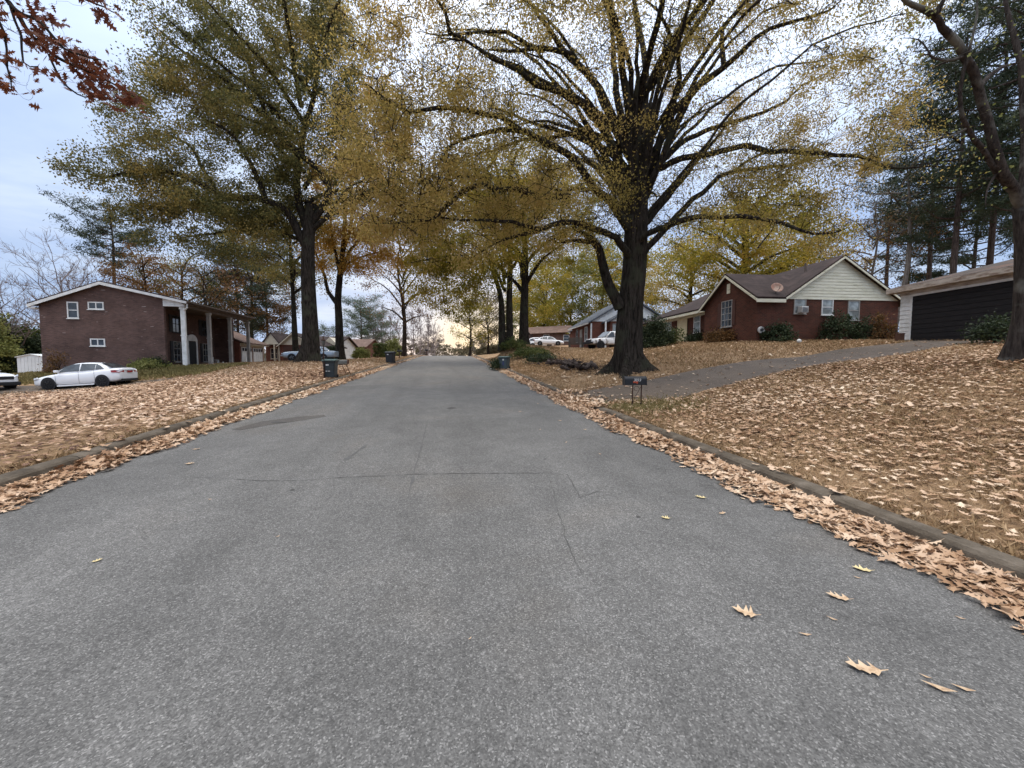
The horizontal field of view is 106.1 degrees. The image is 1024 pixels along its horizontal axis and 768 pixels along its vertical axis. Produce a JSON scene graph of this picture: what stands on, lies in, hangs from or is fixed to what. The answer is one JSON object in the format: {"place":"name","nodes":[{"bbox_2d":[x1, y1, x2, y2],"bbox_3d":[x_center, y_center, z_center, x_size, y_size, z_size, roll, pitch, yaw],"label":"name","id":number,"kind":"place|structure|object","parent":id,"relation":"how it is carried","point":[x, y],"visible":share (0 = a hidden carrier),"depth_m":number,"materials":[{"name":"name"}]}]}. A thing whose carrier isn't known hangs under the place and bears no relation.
{"place":"outdoors","nodes":[
{"label":"outdoors","id":0,"kind":"place"},
{"bbox_2d":[0,378,171,393],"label":"driveway","id":1,"kind":"structure","parent":0,"point":[16,389],"depth_m":23.11,"materials":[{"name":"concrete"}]},
{"bbox_2d":[0,370,20,387],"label":"parked car","id":2,"kind":"object","parent":1,"relation":"on","point":[8,380],"visible":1,"depth_m":22.38,"materials":[{"name":"white paint"}]},
{"bbox_2d":[34,362,138,389],"bbox_3d":[-26.137,-0.517,23.716,4.436,1.596,2.120,-4,4,-12],"label":"parked car","id":3,"kind":"object","parent":1,"relation":"on","point":[101,374],"visible":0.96,"depth_m":23.07,"materials":[{"name":"white paint"}]},
{"bbox_2d":[11,341,1002,463],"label":"grass","id":4,"kind":"structure","parent":0,"point":[26,378],"depth_m":25.51,"materials":[{"name":"plant"}]},
{"bbox_2d":[0,0,1022,357],"label":"sky","id":5,"kind":"structure","parent":0,"point":[26,133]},
{"bbox_2d":[0,356,1023,767],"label":"road","id":6,"kind":"structure","parent":0,"point":[466,562],"depth_m":2.39,"materials":[{"name":"asphalt"}]},
{"bbox_2d":[0,395,1023,633],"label":"leaf litter","id":7,"kind":"object","parent":6,"relation":"on","point":[974,574],"visible":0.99,"depth_m":4.15,"materials":[{"name":"plant"}]},
{"bbox_2d":[845,657,887,675],"bbox_3d":[1.843,1.468,2.001,0.185,0.025,0.112,1,3,17],"label":"fallen leaf","id":8,"kind":"object","parent":6,"relation":"on","point":[871,668],"visible":1,"depth_m":2.00,"materials":[{"name":"plant"}]},
{"bbox_2d":[0,338,1023,559],"bbox_3d":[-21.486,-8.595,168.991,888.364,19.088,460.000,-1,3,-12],"label":"ground","id":9,"kind":"structure","parent":0,"point":[1016,523],"depth_m":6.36,"materials":[{"name":"plant"}]},
{"bbox_2d":[0,342,23,373],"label":"bush","id":10,"kind":"object","parent":9,"relation":"on","point":[14,360],"visible":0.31,"depth_m":37.52,"materials":[{"name":"green plant"}]},
{"bbox_2d":[0,313,25,372],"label":"bush","id":11,"kind":"object","parent":9,"relation":"on","point":[7,350],"visible":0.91,"depth_m":36.67,"materials":[{"name":"green plant"}]},
{"bbox_2d":[0,300,37,350],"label":"bush","id":12,"kind":"object","parent":9,"relation":"on","point":[24,332],"visible":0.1,"depth_m":40.23,"materials":[{"name":"green plant"}]},
{"bbox_2d":[16,354,42,372],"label":"garden shed","id":13,"kind":"structure","parent":9,"relation":"on","point":[27,362],"depth_m":35.05,"materials":[{"name":"metal"}]},
{"bbox_2d":[17,333,41,354],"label":"bush","id":14,"kind":"object","parent":9,"relation":"on","point":[35,348],"visible":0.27,"depth_m":40.18,"materials":[{"name":"green plant"}]},
{"bbox_2d":[0,270,65,348],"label":"bare tree","id":15,"kind":"object","parent":9,"relation":"on","point":[16,319],"visible":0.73,"depth_m":39.54,"materials":[{"name":"plant"}]},
{"bbox_2d":[36,348,70,373],"bbox_3d":[-33.207,-1.592,28.110,1.867,2.059,1.680,-1,3,-12],"label":"shrub","id":16,"kind":"object","parent":9,"relation":"on","point":[53,367],"visible":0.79,"depth_m":27.98,"materials":[{"name":"brown plant"}]},
{"bbox_2d":[0,227,116,337],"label":"bare tree","id":17,"kind":"object","parent":9,"relation":"on","point":[59,277],"visible":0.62,"depth_m":42.05,"materials":[{"name":"plant"}]},
{"bbox_2d":[0,0,151,118],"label":"red oak tree","id":18,"kind":"object","parent":9,"relation":"on","point":[73,60],"visible":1,"depth_m":6.07,"materials":[{"name":"brown plant"}]},
{"bbox_2d":[44,260,123,294],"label":"bare tree","id":19,"kind":"object","parent":9,"relation":"on","point":[67,282],"visible":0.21,"depth_m":53.89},
{"bbox_2d":[36,185,168,283],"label":"pine tree","id":20,"kind":"object","parent":9,"relation":"on","point":[101,230],"visible":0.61,"depth_m":49.76,"materials":[{"name":"green plant"}]},
{"bbox_2d":[0,411,212,471],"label":"leaf litter","id":21,"kind":"object","parent":9,"relation":"on","point":[77,431],"visible":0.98,"depth_m":6.45,"materials":[{"name":"plant"}]},
{"bbox_2d":[83,238,181,297],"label":"tree","id":22,"kind":"object","parent":9,"relation":"on","point":[143,284],"visible":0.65,"depth_m":44.54,"materials":[{"name":"plant"}]},
{"bbox_2d":[26,281,269,371],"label":"brick house","id":23,"kind":"structure","parent":9,"relation":"on","point":[101,321],"depth_m":30.05,"materials":[{"name":"brown"}]},
{"bbox_2d":[66,302,78,318],"bbox_3d":[-33.277,-5.572,29.165,0.810,1.299,0.110,-1,3,-12],"label":"window","id":24,"kind":"structure","parent":23,"relation":"in","point":[72,307],"depth_m":29.17,"materials":[{"name":"white paint"}]},
{"bbox_2d":[173,341,180,362],"bbox_3d":[-30.066,-2.878,34.588,0.110,1.890,1.044,-1,3,-12],"label":"window","id":25,"kind":"structure","parent":23,"relation":"in","point":[177,345],"depth_m":34.60,"materials":[{"name":"glass"}]},
{"bbox_2d":[189,341,196,364],"bbox_3d":[-30.512,-2.865,36.808,0.110,2.380,1.180,-1,3,-12],"label":"door","id":26,"kind":"structure","parent":23,"relation":"in","point":[192,345],"depth_m":36.75,"materials":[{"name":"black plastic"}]},
{"bbox_2d":[124,357,175,369],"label":"shrub","id":27,"kind":"object","parent":9,"relation":"on","point":[142,363],"visible":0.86,"depth_m":28.99,"materials":[{"name":"green plant"}]},
{"bbox_2d":[120,245,238,310],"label":"oak tree","id":28,"kind":"object","parent":9,"relation":"on","point":[176,270],"visible":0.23,"depth_m":57.63,"materials":[{"name":"plant"}]},
{"bbox_2d":[0,356,409,434],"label":"leaf litter","id":29,"kind":"object","parent":9,"relation":"on","point":[7,401],"visible":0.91,"depth_m":12.19,"materials":[{"name":"plant"}]},
{"bbox_2d":[151,257,264,327],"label":"oak tree","id":30,"kind":"object","parent":9,"relation":"on","point":[205,299],"visible":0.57,"depth_m":53.12,"materials":[{"name":"plant"}]},
{"bbox_2d":[0,355,418,487],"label":"kerb","id":31,"kind":"structure","parent":9,"relation":"on","point":[37,470],"depth_m":6.16,"materials":[{"name":"concrete"}]},
{"bbox_2d":[37,0,404,362],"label":"oak tree","id":32,"kind":"object","parent":9,"relation":"on","point":[177,198],"visible":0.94,"depth_m":27.27,"materials":[{"name":"green plant"}]},
{"bbox_2d":[174,220,287,338],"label":"pine tree","id":33,"kind":"object","parent":9,"relation":"on","point":[252,327],"visible":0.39,"depth_m":60.70,"materials":[{"name":"green plant"}]},
{"bbox_2d":[197,255,300,340],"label":"oak tree","id":34,"kind":"object","parent":9,"relation":"on","point":[272,319],"visible":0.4,"depth_m":64.52,"materials":[{"name":"green plant"}]},
{"bbox_2d":[217,228,317,334],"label":"pine tree","id":35,"kind":"object","parent":9,"relation":"on","point":[287,318],"visible":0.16,"depth_m":71.24,"materials":[{"name":"green plant"}]},
{"bbox_2d":[206,187,352,350],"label":"oak tree","id":36,"kind":"object","parent":9,"relation":"on","point":[293,266],"visible":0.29,"depth_m":43.01,"materials":[{"name":"yellow plant"}]},
{"bbox_2d":[262,332,346,360],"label":"house","id":37,"kind":"structure","parent":9,"relation":"on","point":[279,343],"depth_m":49.85,"materials":[{"name":"brick"}]},
{"bbox_2d":[280,346,338,360],"bbox_3d":[-19.241,-2.910,36.891,4.899,1.467,1.810,0,3,-4],"label":"parked car","id":38,"kind":"object","parent":9,"relation":"on","point":[291,355],"visible":0.59,"depth_m":36.14,"materials":[{"name":"silver metal"}]},
{"bbox_2d":[321,359,339,377],"bbox_3d":[-8.480,-0.724,17.998,0.616,0.898,0.735,0,3,-6],"label":"wheeled bin","id":39,"kind":"object","parent":9,"relation":"on","point":[331,367],"visible":0.93,"depth_m":17.76,"materials":[{"name":"plastic"}]},
{"bbox_2d":[318,320,348,335],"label":"tree","id":40,"kind":"object","parent":9,"relation":"on","point":[326,328],"visible":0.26,"depth_m":109.38,"materials":[{"name":"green plant"}]},
{"bbox_2d":[324,336,357,358],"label":"house","id":41,"kind":"structure","parent":9,"relation":"on","point":[350,345],"depth_m":60.26,"materials":[{"name":"white paint"}]},
{"bbox_2d":[333,293,386,339],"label":"pine tree","id":42,"kind":"object","parent":9,"relation":"on","point":[362,332],"visible":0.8,"depth_m":93.84,"materials":[{"name":"green plant"}]},
{"bbox_2d":[349,346,370,358],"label":"shrub","id":43,"kind":"object","parent":9,"relation":"on","point":[360,353],"visible":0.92,"depth_m":55.36,"materials":[{"name":"green plant"}]},
{"bbox_2d":[288,70,434,359],"bbox_3d":[-13.450,-15.166,36.065,13.622,26.338,10.057,-1,3,-12],"label":"oak tree","id":44,"kind":"object","parent":9,"relation":"on","point":[343,261],"visible":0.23,"depth_m":36.28,"materials":[{"name":"orange plant"}]},
{"bbox_2d":[352,339,381,357],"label":"house","id":45,"kind":"structure","parent":9,"relation":"on","point":[365,343],"depth_m":68.78,"materials":[{"name":"brick"}]},
{"bbox_2d":[354,308,400,345],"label":"pine tree","id":46,"kind":"object","parent":9,"relation":"on","point":[385,324],"visible":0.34,"depth_m":103.27,"materials":[{"name":"green plant"}]},
{"bbox_2d":[372,342,388,357],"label":"hedge","id":47,"kind":"object","parent":9,"relation":"on","point":[377,348],"visible":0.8,"depth_m":59.25,"materials":[{"name":"green plant"}]},
{"bbox_2d":[384,337,401,355],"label":"shrub","id":48,"kind":"object","parent":9,"relation":"on","point":[393,346],"visible":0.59,"depth_m":65.25,"materials":[{"name":"green plant"}]},
{"bbox_2d":[353,237,448,356],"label":"oak tree","id":49,"kind":"object","parent":9,"relation":"on","point":[403,306],"visible":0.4,"depth_m":57.18,"materials":[{"name":"brown plant"}]},
{"bbox_2d":[406,303,432,354],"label":"bare tree","id":50,"kind":"object","parent":9,"relation":"on","point":[412,331],"visible":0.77,"depth_m":111.68,"materials":[{"name":"plant"}]},
{"bbox_2d":[409,303,436,354],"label":"bare tree","id":51,"kind":"object","parent":9,"relation":"on","point":[421,331],"visible":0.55,"depth_m":124.08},
{"bbox_2d":[412,309,444,355],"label":"bare tree","id":52,"kind":"object","parent":9,"relation":"on","point":[428,330],"visible":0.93,"depth_m":117.09,"materials":[{"name":"plant"}]},
{"bbox_2d":[407,334,472,355],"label":"thicket","id":53,"kind":"object","parent":9,"relation":"on","point":[446,346],"visible":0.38,"depth_m":148.29,"materials":[{"name":"brown plant"}]},
{"bbox_2d":[446,286,495,355],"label":"oak tree","id":54,"kind":"object","parent":9,"relation":"on","point":[471,330],"visible":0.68,"depth_m":65.48,"materials":[{"name":"yellow plant"}]},
{"bbox_2d":[455,288,519,353],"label":"oak tree","id":55,"kind":"object","parent":9,"relation":"on","point":[494,330],"visible":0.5,"depth_m":69.96,"materials":[{"name":"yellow plant"}]},
{"bbox_2d":[389,131,602,350],"bbox_3d":[-1.912,-13.700,38.081,19.630,20.866,14.976,-1,3,-12],"label":"oak tree","id":56,"kind":"object","parent":9,"relation":"on","point":[506,330],"visible":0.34,"depth_m":34.81,"materials":[{"name":"yellow plant"}]},
{"bbox_2d":[497,336,529,350],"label":"shrub","id":57,"kind":"object","parent":9,"relation":"on","point":[514,343],"visible":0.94,"depth_m":37.27,"materials":[{"name":"green plant"}]},
{"bbox_2d":[474,355,565,393],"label":"kerb","id":58,"kind":"structure","parent":9,"relation":"on","point":[552,388],"depth_m":17.46,"materials":[{"name":"concrete"}]},
{"bbox_2d":[81,355,960,535],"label":"leaf litter","id":59,"kind":"object","parent":9,"relation":"on","point":[543,390],"visible":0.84,"depth_m":13.22,"materials":[{"name":"plant"}]},
{"bbox_2d":[497,289,553,339],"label":"oak tree","id":60,"kind":"object","parent":9,"relation":"on","point":[515,328],"visible":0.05,"depth_m":96.35,"materials":[{"name":"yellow plant"}]},
{"bbox_2d":[508,346,551,358],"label":"hedge","id":61,"kind":"object","parent":9,"relation":"on","point":[524,352],"visible":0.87,"depth_m":33.31,"materials":[{"name":"green plant"}]},
{"bbox_2d":[522,351,559,362],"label":"shrub","id":62,"kind":"object","parent":9,"relation":"on","point":[543,357],"visible":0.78,"depth_m":28.60,"materials":[{"name":"green plant"}]},
{"bbox_2d":[468,150,618,344],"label":"oak tree","id":63,"kind":"object","parent":9,"relation":"on","point":[526,280],"visible":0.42,"depth_m":40.32,"materials":[{"name":"yellow plant"}]},
{"bbox_2d":[505,255,585,333],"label":"oak tree","id":64,"kind":"object","parent":9,"relation":"on","point":[540,323],"visible":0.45,"depth_m":80.44,"materials":[{"name":"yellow plant"}]},
{"bbox_2d":[534,336,563,345],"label":"parked car","id":65,"kind":"object","parent":9,"relation":"on","point":[547,340],"visible":0.97,"depth_m":58.96,"materials":[{"name":"white paint"}]},
{"bbox_2d":[529,325,571,345],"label":"brick house","id":66,"kind":"structure","parent":9,"relation":"on","point":[539,332],"depth_m":71.36,"materials":[{"name":"beige"}]},
{"bbox_2d":[524,356,608,374],"bbox_3d":[2.979,-1.361,24.125,3.694,1.434,16.216,-1,3,-10],"label":"brush debris","id":67,"kind":"object","parent":9,"relation":"on","point":[590,367],"visible":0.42,"depth_m":19.74,"materials":[{"name":"brown wood"}]},
{"bbox_2d":[534,243,607,333],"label":"oak tree","id":68,"kind":"object","parent":9,"relation":"on","point":[580,313],"visible":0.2,"depth_m":84.89,"materials":[{"name":"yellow plant"}]},
{"bbox_2d":[556,230,623,325],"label":"oak tree","id":69,"kind":"object","parent":9,"relation":"on","point":[585,304],"visible":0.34,"depth_m":79.68,"materials":[{"name":"yellow plant"}]},
{"bbox_2d":[583,331,614,348],"bbox_3d":[9.135,-4.220,37.292,4.178,1.789,1.790,-1,3,-18],"label":"parked truck","id":70,"kind":"object","parent":9,"relation":"on","point":[604,339],"visible":0.69,"depth_m":36.50,"materials":[{"name":"white paint"}]},
{"bbox_2d":[567,304,660,347],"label":"brick house","id":71,"kind":"structure","parent":9,"relation":"on","point":[598,323],"depth_m":41.89,"materials":[{"name":"red"}]},
{"bbox_2d":[582,236,675,313],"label":"oak tree","id":72,"kind":"object","parent":9,"relation":"on","point":[619,271],"visible":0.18,"depth_m":74.31,"materials":[{"name":"yellow plant"}]},
{"bbox_2d":[279,0,986,378],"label":"oak tree","id":73,"kind":"object","parent":9,"relation":"on","point":[635,124],"visible":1,"depth_m":13.48,"materials":[{"name":"yellow plant"}]},
{"bbox_2d":[622,376,646,405],"bbox_3d":[3.284,0.290,10.331,0.600,1.004,0.206,0,3,-3],"label":"mailbox","id":74,"kind":"object","parent":9,"relation":"on","point":[634,380],"visible":0.99,"depth_m":10.23,"materials":[{"name":"black metal"}]},
{"bbox_2d":[643,312,677,347],"bbox_3d":[10.108,-3.703,26.868,3.010,2.776,2.623,-1,3,-12],"label":"shrub","id":75,"kind":"object","parent":9,"relation":"on","point":[656,333],"visible":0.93,"depth_m":26.41,"materials":[{"name":"green plant"}]},
{"bbox_2d":[644,231,739,314],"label":"oak tree","id":76,"kind":"object","parent":9,"relation":"on","point":[679,300],"visible":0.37,"depth_m":56.88,"materials":[{"name":"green plant"}]},
{"bbox_2d":[682,328,703,341],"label":"shrub","id":77,"kind":"object","parent":9,"relation":"on","point":[691,337],"visible":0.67,"depth_m":28.69,"materials":[{"name":"green plant"}]},
{"bbox_2d":[702,326,736,342],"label":"shrub","id":78,"kind":"object","parent":9,"relation":"on","point":[717,336],"visible":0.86,"depth_m":23.83,"materials":[{"name":"brown plant"}]},
{"bbox_2d":[486,338,1023,409],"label":"leaf litter","id":79,"kind":"object","parent":9,"relation":"on","point":[911,360],"visible":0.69,"depth_m":9.59,"materials":[{"name":"plant"}]},
{"bbox_2d":[647,172,869,297],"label":"oak tree","id":80,"kind":"object","parent":9,"relation":"on","point":[745,256],"visible":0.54,"depth_m":42.14,"materials":[{"name":"yellow plant"}]},
{"bbox_2d":[643,254,900,341],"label":"brick house","id":81,"kind":"structure","parent":9,"relation":"on","point":[746,306],"depth_m":22.38,"materials":[{"name":"brown"}]},
{"bbox_2d":[677,318,687,341],"bbox_3d":[13.734,-4.014,31.063,0.100,2.400,1.420,0,3,-6],"label":"door","id":82,"kind":"structure","parent":81,"relation":"in","point":[682,323],"depth_m":30.97,"materials":[{"name":"beige paint"}]},
{"bbox_2d":[721,299,732,327],"bbox_3d":[13.551,-4.410,24.322,0.110,1.685,1.066,0,3,-6],"label":"window","id":83,"kind":"structure","parent":81,"relation":"in","point":[726,306],"depth_m":24.35,"materials":[{"name":"glass"}]},
{"bbox_2d":[820,300,833,315],"bbox_3d":[18.193,-4.408,22.204,0.785,0.942,0.110,0,3,-6],"label":"window","id":84,"kind":"structure","parent":81,"relation":"in","point":[826,305],"depth_m":22.22,"materials":[{"name":"glass"}]},
{"bbox_2d":[847,301,859,320],"bbox_3d":[19.874,-4.253,22.390,0.786,1.160,0.110,0,3,-6],"label":"window","id":85,"kind":"structure","parent":81,"relation":"in","point":[853,309],"depth_m":22.41,"materials":[{"name":"glass"}]},
{"bbox_2d":[759,318,798,341],"bbox_3d":[15.038,-2.889,21.377,2.046,1.486,1.862,-1,3,-12],"label":"shrub","id":86,"kind":"object","parent":9,"relation":"on","point":[782,330],"visible":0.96,"depth_m":21.22,"materials":[{"name":"green plant"}]},
{"bbox_2d":[594,407,1023,580],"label":"kerb","id":87,"kind":"structure","parent":9,"relation":"on","point":[991,557],"depth_m":3.78,"materials":[{"name":"concrete"}]},
{"bbox_2d":[749,187,884,276],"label":"oak tree","id":88,"kind":"object","parent":9,"relation":"on","point":[823,222],"visible":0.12,"depth_m":48.63,"materials":[{"name":"yellow plant"}]},
{"bbox_2d":[620,405,1023,542],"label":"leaf litter","id":89,"kind":"object","parent":9,"relation":"on","point":[1014,492],"visible":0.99,"depth_m":5.54,"materials":[{"name":"plant"}]},
{"bbox_2d":[815,310,867,339],"bbox_3d":[18.365,-3.216,21.534,2.548,1.968,2.033,-1,3,-12],"label":"shrub","id":90,"kind":"object","parent":9,"relation":"on","point":[836,329],"visible":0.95,"depth_m":21.27,"materials":[{"name":"green plant"}]},
{"bbox_2d":[847,313,897,339],"bbox_3d":[19.761,-3.033,21.527,2.381,1.712,1.994,-1,3,-12],"label":"shrub","id":91,"kind":"object","parent":9,"relation":"on","point":[867,328],"visible":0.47,"depth_m":21.24,"materials":[{"name":"green plant"}]},
{"bbox_2d":[816,191,945,287],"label":"oak tree","id":92,"kind":"object","parent":9,"relation":"on","point":[875,216],"visible":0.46,"depth_m":40.86,"materials":[{"name":"yellow plant"}]},
{"bbox_2d":[865,312,898,339],"bbox_3d":[19.550,-3.015,20.297,1.570,1.662,1.443,-1,3,-12],"label":"shrub","id":93,"kind":"object","parent":9,"relation":"on","point":[880,334],"visible":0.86,"depth_m":20.29,"materials":[{"name":"brown plant"}]},
{"bbox_2d":[850,159,956,285],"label":"pine tree","id":94,"kind":"object","parent":9,"relation":"on","point":[888,240],"visible":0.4,"depth_m":45.16,"materials":[{"name":"green plant"}]},
{"bbox_2d":[853,190,969,283],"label":"pine tree","id":95,"kind":"object","parent":9,"relation":"on","point":[880,257],"visible":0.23,"depth_m":51.55,"materials":[{"name":"green plant"}]},
{"bbox_2d":[847,124,981,330],"bbox_3d":[35.819,-13.538,34.840,9.319,18.245,9.095,-1,3,-12],"label":"pine tree","id":96,"kind":"object","parent":9,"relation":"on","point":[907,263],"visible":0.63,"depth_m":34.76,"materials":[{"name":"green plant"}]},
{"bbox_2d":[865,111,984,279],"bbox_3d":[42.852,-15.539,39.419,10.424,20.790,12.209,-3,4,-38],"label":"pine tree","id":97,"kind":"object","parent":9,"relation":"on","point":[929,266],"visible":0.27,"depth_m":39.23,"materials":[{"name":"green plant"}]},
{"bbox_2d":[845,0,1023,361],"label":"maple tree","id":98,"kind":"object","parent":9,"relation":"on","point":[1013,188],"visible":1,"depth_m":8.43,"materials":[{"name":"yellow plant"}]},
{"bbox_2d":[871,139,1019,283],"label":"pine tree","id":99,"kind":"object","parent":9,"relation":"on","point":[974,257],"visible":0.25,"depth_m":44.97,"materials":[{"name":"green plant"}]},
{"bbox_2d":[873,10,1023,273],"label":"pine tree","id":100,"kind":"object","parent":9,"relation":"on","point":[955,242],"visible":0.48,"depth_m":32.09,"materials":[{"name":"green plant"}]},
{"bbox_2d":[886,259,1013,340],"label":"garage","id":101,"kind":"structure","parent":9,"relation":"on","point":[944,307],"depth_m":16.57,"materials":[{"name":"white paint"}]},
{"bbox_2d":[910,280,1012,340],"bbox_3d":[19.070,-2.853,15.814,0.067,2.320,5.000,0,3,-1],"label":"garage door","id":102,"kind":"structure","parent":101,"relation":"in","point":[938,315],"depth_m":16.48,"materials":[{"name":"metal"}]},
{"bbox_2d":[890,0,1023,264],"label":"pine tree","id":103,"kind":"object","parent":9,"relation":"on","point":[992,231],"visible":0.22,"depth_m":33.24,"materials":[{"name":"green plant"}]},
{"bbox_2d":[903,0,1023,225],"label":"pine tree","id":104,"kind":"object","parent":9,"relation":"on","point":[1005,203],"visible":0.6,"depth_m":29.13,"materials":[{"name":"green plant"}]},
{"bbox_2d":[956,308,1011,343],"bbox_3d":[16.700,-1.915,13.393,1.772,1.400,1.729,-1,3,-12],"label":"shrub","id":105,"kind":"object","parent":9,"relation":"on","point":[990,328],"visible":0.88,"depth_m":13.26,"materials":[{"name":"green plant"}]},
{"bbox_2d":[572,340,989,407],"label":"driveway","id":106,"kind":"structure","parent":0,"point":[668,386],"depth_m":13.54,"materials":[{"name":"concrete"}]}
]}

